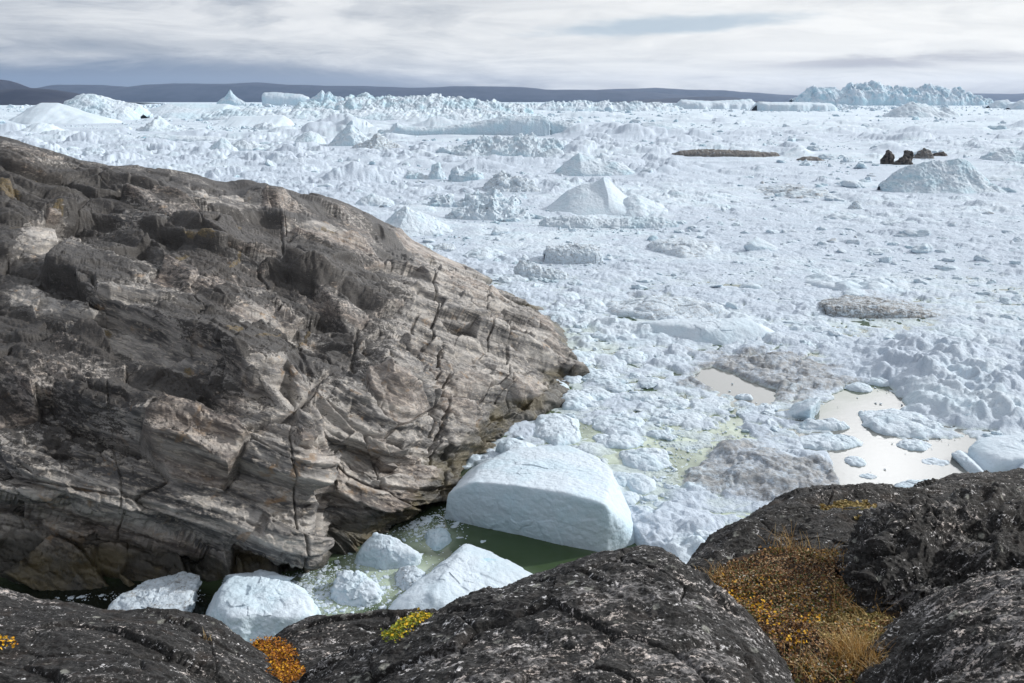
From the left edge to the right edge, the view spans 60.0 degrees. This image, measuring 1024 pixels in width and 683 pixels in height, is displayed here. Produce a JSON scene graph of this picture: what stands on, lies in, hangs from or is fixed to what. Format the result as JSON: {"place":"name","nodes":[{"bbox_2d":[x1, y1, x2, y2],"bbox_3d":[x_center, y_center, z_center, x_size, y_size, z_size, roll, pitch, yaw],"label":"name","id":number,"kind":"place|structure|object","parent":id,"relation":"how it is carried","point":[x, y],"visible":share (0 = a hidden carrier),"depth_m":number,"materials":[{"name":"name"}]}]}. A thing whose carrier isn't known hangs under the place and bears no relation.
{"place":"outdoors","nodes":[
{"label":"outdoors","id":0,"kind":"place"},
{"bbox_2d":[0,88,79,104],"bbox_3d":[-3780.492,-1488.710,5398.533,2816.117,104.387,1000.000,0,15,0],"label":"hills","id":1,"kind":"structure","parent":0,"point":[30,96],"depth_m":5099.51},
{"bbox_2d":[0,80,161,103],"bbox_3d":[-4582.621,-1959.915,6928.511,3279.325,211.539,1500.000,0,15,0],"label":"hills","id":2,"kind":"structure","parent":0,"point":[5,84],"depth_m":6938.39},
{"bbox_2d":[0,587,281,682],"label":"rock outcrop","id":3,"kind":"object","parent":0,"point":[58,641],"visible":0.98,"depth_m":6.71,"materials":[{"name":"stone"}]},
{"bbox_2d":[256,640,300,682],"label":"peat soil","id":4,"kind":"structure","parent":3,"relation":"on","point":[280,656],"depth_m":7.98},
{"bbox_2d":[249,635,305,682],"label":"autumn shrub","id":5,"kind":"object","parent":4,"relation":"on","point":[291,668],"visible":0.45,"depth_m":7.75,"materials":[{"name":"orange plant"}]},
{"bbox_2d":[0,136,589,590],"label":"headland","id":6,"kind":"structure","parent":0,"point":[206,378],"depth_m":55.58,"materials":[{"name":"stone"}]},
{"bbox_2d":[292,644,367,682],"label":"rock slab","id":7,"kind":"object","parent":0,"point":[320,670],"visible":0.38,"depth_m":6.98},
{"bbox_2d":[271,608,420,673],"bbox_3d":[-1.663,12.495,13.160,3.022,22.016,7.803,0,15,0],"label":"rock outcrop","id":8,"kind":"object","parent":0,"point":[313,640],"visible":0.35,"depth_m":8.35,"materials":[{"name":"stone"}]},
{"bbox_2d":[39,82,768,101],"bbox_3d":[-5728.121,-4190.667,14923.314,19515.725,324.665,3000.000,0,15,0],"label":"mountains","id":9,"kind":"structure","parent":0,"point":[199,92],"depth_m":13972.77,"materials":[{"name":"stone"}]},
{"bbox_2d":[0,263,1023,615],"bbox_3d":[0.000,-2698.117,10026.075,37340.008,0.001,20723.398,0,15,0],"label":"fjord water","id":10,"kind":"structure","parent":0,"point":[878,453],"depth_m":61.93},
{"bbox_2d":[19,122,65,132],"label":"iceberg","id":11,"kind":"object","parent":10,"relation":"on","point":[40,127],"visible":0.47,"depth_m":666.42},
{"bbox_2d":[9,103,123,124],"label":"iceberg","id":12,"kind":"object","parent":10,"relation":"on","point":[56,113],"visible":0.82,"depth_m":979.31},
{"bbox_2d":[63,93,152,119],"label":"iceberg","id":13,"kind":"object","parent":10,"relation":"on","point":[101,105],"visible":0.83,"depth_m":1131.06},
{"bbox_2d":[108,571,201,611],"bbox_3d":[-18.326,13.327,44.781,4.861,1.870,3.838,0,15,0],"label":"ice block","id":14,"kind":"object","parent":10,"relation":"on","point":[178,590],"depth_m":44.51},
{"bbox_2d":[132,115,185,131],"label":"iceberg","id":15,"kind":"object","parent":10,"relation":"on","point":[158,123],"visible":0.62,"depth_m":736.38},
{"bbox_2d":[137,134,236,141],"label":"iceberg","id":16,"kind":"object","parent":10,"relation":"on","point":[186,138],"visible":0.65,"depth_m":551.47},
{"bbox_2d":[140,103,240,118],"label":"iceberg","id":17,"kind":"object","parent":10,"relation":"on","point":[186,110],"visible":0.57,"depth_m":1217.74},
{"bbox_2d":[208,138,238,150],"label":"iceberg","id":18,"kind":"object","parent":10,"relation":"on","point":[224,143],"visible":0.65,"depth_m":443.35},
{"bbox_2d":[217,90,245,105],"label":"iceberg","id":19,"kind":"object","parent":10,"relation":"on","point":[230,98],"visible":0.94,"depth_m":4535.09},
{"bbox_2d":[231,140,269,150],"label":"iceberg","id":20,"kind":"object","parent":10,"relation":"on","point":[242,145],"visible":0.55,"depth_m":457.79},
{"bbox_2d":[211,115,294,126],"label":"iceberg","id":21,"kind":"object","parent":10,"relation":"on","point":[253,121],"visible":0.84,"depth_m":880.75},
{"bbox_2d":[206,569,320,643],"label":"ice block","id":22,"kind":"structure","parent":10,"relation":"on","point":[254,605],"depth_m":41.97,"materials":[{"name":"ice"}]},
{"bbox_2d":[55,507,485,614],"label":"ice crumbs","id":23,"kind":"object","parent":10,"relation":"on","point":[327,602],"visible":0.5,"depth_m":47.94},
{"bbox_2d":[262,92,309,105],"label":"iceberg","id":24,"kind":"object","parent":10,"relation":"on","point":[278,99],"visible":0.88,"depth_m":4535.00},
{"bbox_2d":[295,131,325,143],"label":"iceberg","id":25,"kind":"object","parent":10,"relation":"on","point":[311,136],"visible":0.73,"depth_m":519.20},
{"bbox_2d":[310,90,343,102],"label":"iceberg","id":26,"kind":"object","parent":10,"relation":"on","point":[321,96],"visible":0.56,"depth_m":4545.16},
{"bbox_2d":[328,120,368,145],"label":"iceberg","id":27,"kind":"object","parent":10,"relation":"on","point":[350,134],"visible":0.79,"depth_m":503.93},
{"bbox_2d":[330,570,383,606],"bbox_3d":[-8.150,12.981,46.561,2.898,1.332,2.852,0,15,0],"label":"ice block","id":28,"kind":"object","parent":10,"relation":"on","point":[352,588],"depth_m":45.98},
{"bbox_2d":[201,106,546,120],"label":"iceberg","id":29,"kind":"object","parent":10,"relation":"on","point":[383,114],"visible":0.8,"depth_m":1142.53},
{"bbox_2d":[356,193,394,205],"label":"iceberg","id":30,"kind":"object","parent":10,"relation":"on","point":[371,199],"visible":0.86,"depth_m":217.84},
{"bbox_2d":[352,133,404,149],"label":"iceberg","id":31,"kind":"object","parent":10,"relation":"on","point":[377,141],"visible":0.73,"depth_m":470.55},
{"bbox_2d":[354,532,421,569],"bbox_3d":[-6.993,11.845,49.938,3.857,2.032,2.462,2,15,8],"label":"ice block","id":32,"kind":"object","parent":10,"relation":"on","point":[377,550],"depth_m":49.23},
{"bbox_2d":[394,565,425,589],"bbox_3d":[-5.506,12.709,47.965,1.977,0.966,2.543,0,15,0],"label":"ice block","id":33,"kind":"object","parent":10,"relation":"on","point":[407,577],"depth_m":47.52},
{"bbox_2d":[291,92,533,113],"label":"iceberg","id":34,"kind":"object","parent":10,"relation":"on","point":[407,103],"visible":0.71,"depth_m":1540.34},
{"bbox_2d":[385,206,452,236],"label":"iceberg","id":35,"kind":"object","parent":10,"relation":"on","point":[409,222],"visible":0.66,"depth_m":173.32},
{"bbox_2d":[404,162,447,178],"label":"iceberg","id":36,"kind":"object","parent":10,"relation":"on","point":[436,172],"visible":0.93,"depth_m":290.62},
{"bbox_2d":[424,527,451,550],"bbox_3d":[-4.378,11.624,52.189,1.824,0.925,2.949,0,15,0],"label":"ice block","id":37,"kind":"object","parent":10,"relation":"on","point":[437,539],"depth_m":51.84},
{"bbox_2d":[388,544,531,609],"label":"ice slab","id":38,"kind":"structure","parent":10,"relation":"on","point":[464,570],"depth_m":46.34,"materials":[{"name":"ice"}]},
{"bbox_2d":[378,116,549,135],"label":"tabular iceberg","id":39,"kind":"object","parent":10,"relation":"on","point":[523,125],"visible":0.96,"depth_m":629.80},
{"bbox_2d":[448,166,483,181],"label":"iceberg","id":40,"kind":"object","parent":10,"relation":"on","point":[456,174],"visible":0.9,"depth_m":282.71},
{"bbox_2d":[428,187,521,207],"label":"iceberg","id":41,"kind":"object","parent":10,"relation":"on","point":[469,199],"visible":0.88,"depth_m":215.92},
{"bbox_2d":[464,247,505,260],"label":"ice floe","id":42,"kind":"object","parent":10,"relation":"on","point":[481,253],"visible":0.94,"depth_m":146.06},
{"bbox_2d":[445,197,536,219],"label":"iceberg","id":43,"kind":"object","parent":10,"relation":"on","point":[493,209],"visible":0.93,"depth_m":193.82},
{"bbox_2d":[447,132,563,156],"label":"iceberg","id":44,"kind":"object","parent":10,"relation":"on","point":[530,145],"visible":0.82,"depth_m":409.64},
{"bbox_2d":[482,170,540,191],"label":"iceberg","id":45,"kind":"object","parent":10,"relation":"on","point":[502,181],"visible":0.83,"depth_m":249.68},
{"bbox_2d":[0,102,1023,563],"bbox_3d":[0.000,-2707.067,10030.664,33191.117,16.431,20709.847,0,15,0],"label":"brash ice","id":46,"kind":"structure","parent":10,"relation":"on","point":[952,366],"depth_m":153.35,"materials":[{"name":"ice"}]},
{"bbox_2d":[0,102,1023,539],"bbox_3d":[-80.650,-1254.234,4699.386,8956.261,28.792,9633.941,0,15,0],"label":"ice rubble","id":47,"kind":"object","parent":46,"relation":"on","point":[690,228],"visible":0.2,"depth_m":177.15,"materials":[{"name":"ice"}]},
{"bbox_2d":[495,438,534,453],"bbox_3d":[1.043,8.085,63.631,3.908,1.886,4.504,-4,16,-16],"label":"ice block","id":48,"kind":"object","parent":10,"relation":"on","point":[505,445],"depth_m":63.70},
{"bbox_2d":[444,445,634,551],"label":"ice block","id":49,"kind":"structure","parent":10,"relation":"on","point":[570,496],"depth_m":52.41,"materials":[{"name":"ice"}]},
{"bbox_2d":[513,259,573,279],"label":"ice block","id":50,"kind":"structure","parent":10,"relation":"on","point":[528,268],"depth_m":128.77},
{"bbox_2d":[533,148,563,157],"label":"iceberg","id":51,"kind":"object","parent":10,"relation":"on","point":[550,152],"visible":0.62,"depth_m":392.03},
{"bbox_2d":[533,413,580,445],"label":"ice floe","id":52,"kind":"object","parent":10,"relation":"on","point":[554,429],"visible":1,"depth_m":68.57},
{"bbox_2d":[550,120,574,134],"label":"tabular iceberg","id":53,"kind":"object","parent":10,"relation":"on","point":[558,126],"visible":0.69,"depth_m":641.71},
{"bbox_2d":[543,243,603,263],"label":"ice block","id":54,"kind":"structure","parent":10,"relation":"on","point":[572,253],"depth_m":140.74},
{"bbox_2d":[562,400,584,409],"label":"ice floe","id":55,"kind":"object","parent":10,"relation":"on","point":[569,405],"visible":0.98,"depth_m":74.33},
{"bbox_2d":[562,391,592,405],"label":"ice floe","id":56,"kind":"object","parent":10,"relation":"on","point":[585,398],"visible":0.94,"depth_m":75.60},
{"bbox_2d":[572,350,593,361],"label":"ice floe","id":57,"kind":"object","parent":10,"relation":"on","point":[582,356],"visible":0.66,"depth_m":87.70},
{"bbox_2d":[546,177,627,215],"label":"iceberg","id":58,"kind":"object","parent":10,"relation":"on","point":[604,195],"visible":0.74,"depth_m":204.86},
{"bbox_2d":[555,153,634,175],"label":"iceberg","id":59,"kind":"object","parent":10,"relation":"on","point":[578,164],"visible":0.91,"depth_m":305.01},
{"bbox_2d":[581,387,614,400],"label":"ice floe","id":60,"kind":"object","parent":10,"relation":"on","point":[598,394],"visible":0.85,"depth_m":77.20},
{"bbox_2d":[513,100,683,110],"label":"iceberg","id":61,"kind":"object","parent":10,"relation":"on","point":[585,105],"visible":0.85,"depth_m":2218.34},
{"bbox_2d":[584,375,627,384],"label":"ice floe","id":62,"kind":"object","parent":10,"relation":"on","point":[603,379],"visible":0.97,"depth_m":80.98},
{"bbox_2d":[539,215,678,228],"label":"ice floe","id":63,"kind":"object","parent":10,"relation":"on","point":[577,221],"visible":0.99,"depth_m":180.62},
{"bbox_2d":[591,413,644,430],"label":"ice floe","id":64,"kind":"object","parent":10,"relation":"on","point":[604,422],"visible":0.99,"depth_m":70.54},
{"bbox_2d":[595,434,643,448],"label":"ice floe","id":65,"kind":"object","parent":10,"relation":"on","point":[623,441],"visible":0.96,"depth_m":66.54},
{"bbox_2d":[612,471,631,486],"bbox_3d":[7.436,9.492,60.471,2.396,0.970,2.509,0,15,0],"label":"ice floe","id":66,"kind":"object","parent":10,"relation":"on","point":[621,478],"visible":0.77,"depth_m":60.04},
{"bbox_2d":[614,348,644,363],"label":"ice floe","id":67,"kind":"object","parent":10,"relation":"on","point":[630,356],"visible":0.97,"depth_m":88.03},
{"bbox_2d":[622,491,639,504],"bbox_3d":[7.579,10.325,57.680,1.610,0.826,1.948,0,15,0],"label":"ice floe","id":68,"kind":"object","parent":10,"relation":"on","point":[631,497],"visible":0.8,"depth_m":57.39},
{"bbox_2d":[620,393,658,400],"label":"ice floe","id":69,"kind":"object","parent":10,"relation":"on","point":[633,396],"visible":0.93,"depth_m":76.62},
{"bbox_2d":[627,473,655,494],"bbox_3d":[8.647,9.645,59.814,2.253,1.020,3.346,0,15,0],"label":"ice floe","id":70,"kind":"object","parent":10,"relation":"on","point":[641,483],"visible":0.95,"depth_m":59.13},
{"bbox_2d":[619,447,671,470],"bbox_3d":[9.638,8.499,63.851,3.730,1.114,4.118,0,15,0],"label":"ice floe","id":71,"kind":"object","parent":10,"relation":"on","point":[652,459],"visible":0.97,"depth_m":63.09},
{"bbox_2d":[623,195,668,216],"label":"iceberg","id":72,"kind":"object","parent":10,"relation":"on","point":[637,205],"visible":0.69,"depth_m":201.95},
{"bbox_2d":[641,121,686,130],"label":"iceberg","id":73,"kind":"object","parent":10,"relation":"on","point":[667,126],"visible":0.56,"depth_m":715.51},
{"bbox_2d":[643,398,690,407],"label":"ice floe","id":74,"kind":"object","parent":10,"relation":"on","point":[672,402],"visible":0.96,"depth_m":75.18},
{"bbox_2d":[605,295,729,319],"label":"ice floe","id":75,"kind":"object","parent":10,"relation":"on","point":[652,307],"visible":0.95,"depth_m":106.99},
{"bbox_2d":[647,238,719,257],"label":"ice floe","id":76,"kind":"object","parent":10,"relation":"on","point":[685,248],"visible":0.99,"depth_m":150.95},
{"bbox_2d":[666,412,702,421],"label":"ice floe","id":77,"kind":"object","parent":10,"relation":"on","point":[682,417],"visible":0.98,"depth_m":71.85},
{"bbox_2d":[642,318,774,344],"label":"ice slab","id":78,"kind":"structure","parent":10,"relation":"on","point":[718,331],"depth_m":95.58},
{"bbox_2d":[673,99,755,108],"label":"iceberg","id":79,"kind":"object","parent":10,"relation":"on","point":[721,104],"visible":0.86,"depth_m":2727.99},
{"bbox_2d":[672,149,780,156],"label":"moraine ice","id":80,"kind":"structure","parent":10,"relation":"on","point":[716,153],"depth_m":404.65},
{"bbox_2d":[744,236,777,250],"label":"ice mound","id":81,"kind":"object","parent":10,"relation":"on","point":[756,243],"visible":0.63,"depth_m":150.76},
{"bbox_2d":[750,102,837,110],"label":"iceberg","id":82,"kind":"object","parent":10,"relation":"on","point":[785,106],"visible":0.92,"depth_m":2190.32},
{"bbox_2d":[755,184,833,197],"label":"ice floe","id":83,"kind":"object","parent":10,"relation":"on","point":[791,191],"visible":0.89,"depth_m":242.88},
{"bbox_2d":[789,397,819,419],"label":"ice block","id":84,"kind":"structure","parent":10,"relation":"on","point":[805,409],"depth_m":72.14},
{"bbox_2d":[788,323,841,331],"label":"ice floe","id":85,"kind":"object","parent":10,"relation":"on","point":[807,327],"visible":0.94,"depth_m":99.27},
{"bbox_2d":[799,418,849,430],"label":"ice floe","id":86,"kind":"object","parent":10,"relation":"on","point":[831,424],"visible":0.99,"depth_m":69.79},
{"bbox_2d":[796,432,862,450],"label":"ice floe","id":87,"kind":"object","parent":10,"relation":"on","point":[823,441],"visible":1,"depth_m":66.56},
{"bbox_2d":[824,212,871,219],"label":"ice floe","id":88,"kind":"object","parent":10,"relation":"on","point":[844,216],"visible":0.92,"depth_m":193.12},
{"bbox_2d":[804,273,895,290],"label":"ice floe","id":89,"kind":"object","parent":10,"relation":"on","point":[838,282],"visible":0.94,"depth_m":123.04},
{"bbox_2d":[844,456,865,466],"bbox_3d":[24.601,8.742,63.633,1.535,0.760,1.798,0,15,0],"label":"ice floe","id":90,"kind":"object","parent":10,"relation":"on","point":[855,461],"visible":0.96,"depth_m":63.29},
{"bbox_2d":[844,382,872,392],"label":"ice floe","id":91,"kind":"object","parent":10,"relation":"on","point":[859,387],"visible":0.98,"depth_m":79.19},
{"bbox_2d":[868,377,889,386],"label":"ice floe","id":92,"kind":"object","parent":10,"relation":"on","point":[881,382],"visible":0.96,"depth_m":80.70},
{"bbox_2d":[818,294,940,318],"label":"ice floe","id":93,"kind":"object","parent":10,"relation":"on","point":[849,306],"visible":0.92,"depth_m":106.01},
{"bbox_2d":[789,80,992,105],"bbox_3d":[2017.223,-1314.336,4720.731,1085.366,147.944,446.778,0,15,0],"label":"iceberg","id":94,"kind":"object","parent":10,"relation":"on","point":[872,93],"visible":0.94,"depth_m":4566.91,"materials":[{"name":"ice"}]},
{"bbox_2d":[858,408,943,438],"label":"ice floe","id":95,"kind":"object","parent":10,"relation":"on","point":[895,422],"visible":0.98,"depth_m":70.00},
{"bbox_2d":[896,438,931,450],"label":"ice floe","id":96,"kind":"object","parent":10,"relation":"on","point":[913,444],"visible":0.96,"depth_m":66.25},
{"bbox_2d":[902,229,930,236],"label":"ice mound","id":97,"kind":"object","parent":10,"relation":"on","point":[917,233],"visible":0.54,"depth_m":166.22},
{"bbox_2d":[882,101,960,117],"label":"iceberg","id":98,"kind":"object","parent":10,"relation":"on","point":[911,108],"visible":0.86,"depth_m":1358.51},
{"bbox_2d":[913,148,933,158],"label":"debris boulder","id":99,"kind":"object","parent":10,"relation":"on","point":[924,153],"visible":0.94,"depth_m":394.26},
{"bbox_2d":[922,457,949,465],"bbox_3d":[30.355,8.799,63.602,1.845,0.666,1.562,8,17,28],"label":"ice floe","id":100,"kind":"object","parent":10,"relation":"on","point":[934,461],"visible":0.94,"depth_m":63.37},
{"bbox_2d":[877,158,1006,193],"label":"iceberg","id":101,"kind":"object","parent":10,"relation":"on","point":[959,176],"visible":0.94,"depth_m":250.30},
{"bbox_2d":[951,450,983,472],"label":"ice slab","id":102,"kind":"structure","parent":10,"relation":"on","point":[966,462],"depth_m":62.61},
{"bbox_2d":[968,434,1023,471],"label":"ice slab","id":103,"kind":"structure","parent":10,"relation":"on","point":[997,453],"depth_m":63.05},
{"bbox_2d":[980,147,1023,160],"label":"iceberg","id":104,"kind":"object","parent":10,"relation":"on","point":[1007,154],"visible":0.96,"depth_m":380.72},
{"bbox_2d":[0,0,1023,94],"label":"sky","id":105,"kind":"structure","parent":0,"point":[782,47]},
{"bbox_2d":[317,545,794,682],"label":"boulder","id":106,"kind":"object","parent":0,"point":[645,614],"visible":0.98,"depth_m":5.45,"materials":[{"name":"stone"}]},
{"bbox_2d":[379,607,432,642],"bbox_3d":[-0.770,2.125,6.407,0.425,0.774,1.020,0,15,0],"label":"moss clump","id":107,"kind":"object","parent":106,"relation":"on","point":[402,624],"visible":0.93,"depth_m":6.04,"materials":[{"name":"yellow plant"}]},
{"bbox_2d":[614,96,760,102],"bbox_3d":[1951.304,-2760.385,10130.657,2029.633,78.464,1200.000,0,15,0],"label":"hills","id":108,"kind":"structure","parent":0,"point":[676,100],"depth_m":9801.66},
{"bbox_2d":[602,88,1023,101],"bbox_3d":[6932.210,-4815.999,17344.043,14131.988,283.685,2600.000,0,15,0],"label":"mountains","id":109,"kind":"structure","parent":0,"point":[787,98],"depth_m":16626.24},
{"bbox_2d":[687,468,1023,575],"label":"rock outcrop","id":110,"kind":"object","parent":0,"point":[785,511],"visible":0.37,"depth_m":10.30,"materials":[{"name":"stone"}]},
{"bbox_2d":[710,546,899,682],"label":"peat soil","id":111,"kind":"structure","parent":110,"relation":"on","point":[895,614],"depth_m":8.10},
{"bbox_2d":[713,573,820,653],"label":"yellow willow leaves","id":112,"kind":"object","parent":111,"relation":"on","point":[767,621],"visible":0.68,"depth_m":7.49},
{"bbox_2d":[765,522,810,555],"bbox_3d":[2.999,2.086,9.431,0.804,0.259,0.613,-7,17,-23],"label":"grass tussock","id":113,"kind":"object","parent":111,"relation":"on","point":[789,546],"depth_m":9.44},
{"bbox_2d":[708,544,892,682],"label":"tundra shrubs","id":114,"kind":"object","parent":111,"relation":"on","point":[742,571],"visible":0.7,"depth_m":7.97,"materials":[{"name":"orange plant"}]},
{"bbox_2d":[782,630,849,682],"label":"grass tussock","id":115,"kind":"object","parent":111,"relation":"on","point":[828,672],"depth_m":6.26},
{"bbox_2d":[808,612,893,674],"bbox_3d":[2.511,2.188,6.418,0.810,0.312,0.599,-6,16,-21],"label":"grass tussock","id":116,"kind":"object","parent":111,"relation":"on","point":[851,648],"depth_m":6.42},
{"bbox_2d":[812,605,894,647],"bbox_3d":[2.844,2.315,7.084,0.848,0.464,1.328,5,16,18],"label":"moss cushion","id":117,"kind":"object","parent":111,"relation":"on","point":[845,615],"visible":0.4,"depth_m":7.29,"materials":[{"name":"brown plant"}]},
{"bbox_2d":[836,639,891,680],"bbox_3d":[2.559,2.270,6.128,0.581,0.226,0.551,0,15,0],"label":"grass tussock","id":118,"kind":"object","parent":111,"relation":"on","point":[872,661],"depth_m":6.24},
{"bbox_2d":[819,499,876,519],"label":"matted grass","id":119,"kind":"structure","parent":110,"relation":"on","point":[842,504],"depth_m":10.66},
{"bbox_2d":[830,481,1023,612],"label":"rock outcrop","id":120,"kind":"object","parent":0,"point":[905,554],"visible":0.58,"depth_m":7.91,"materials":[{"name":"stone"}]},
{"bbox_2d":[854,568,1023,682],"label":"rock outcrop","id":121,"kind":"object","parent":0,"point":[970,630],"visible":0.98,"depth_m":5.63,"materials":[{"name":"stone"}]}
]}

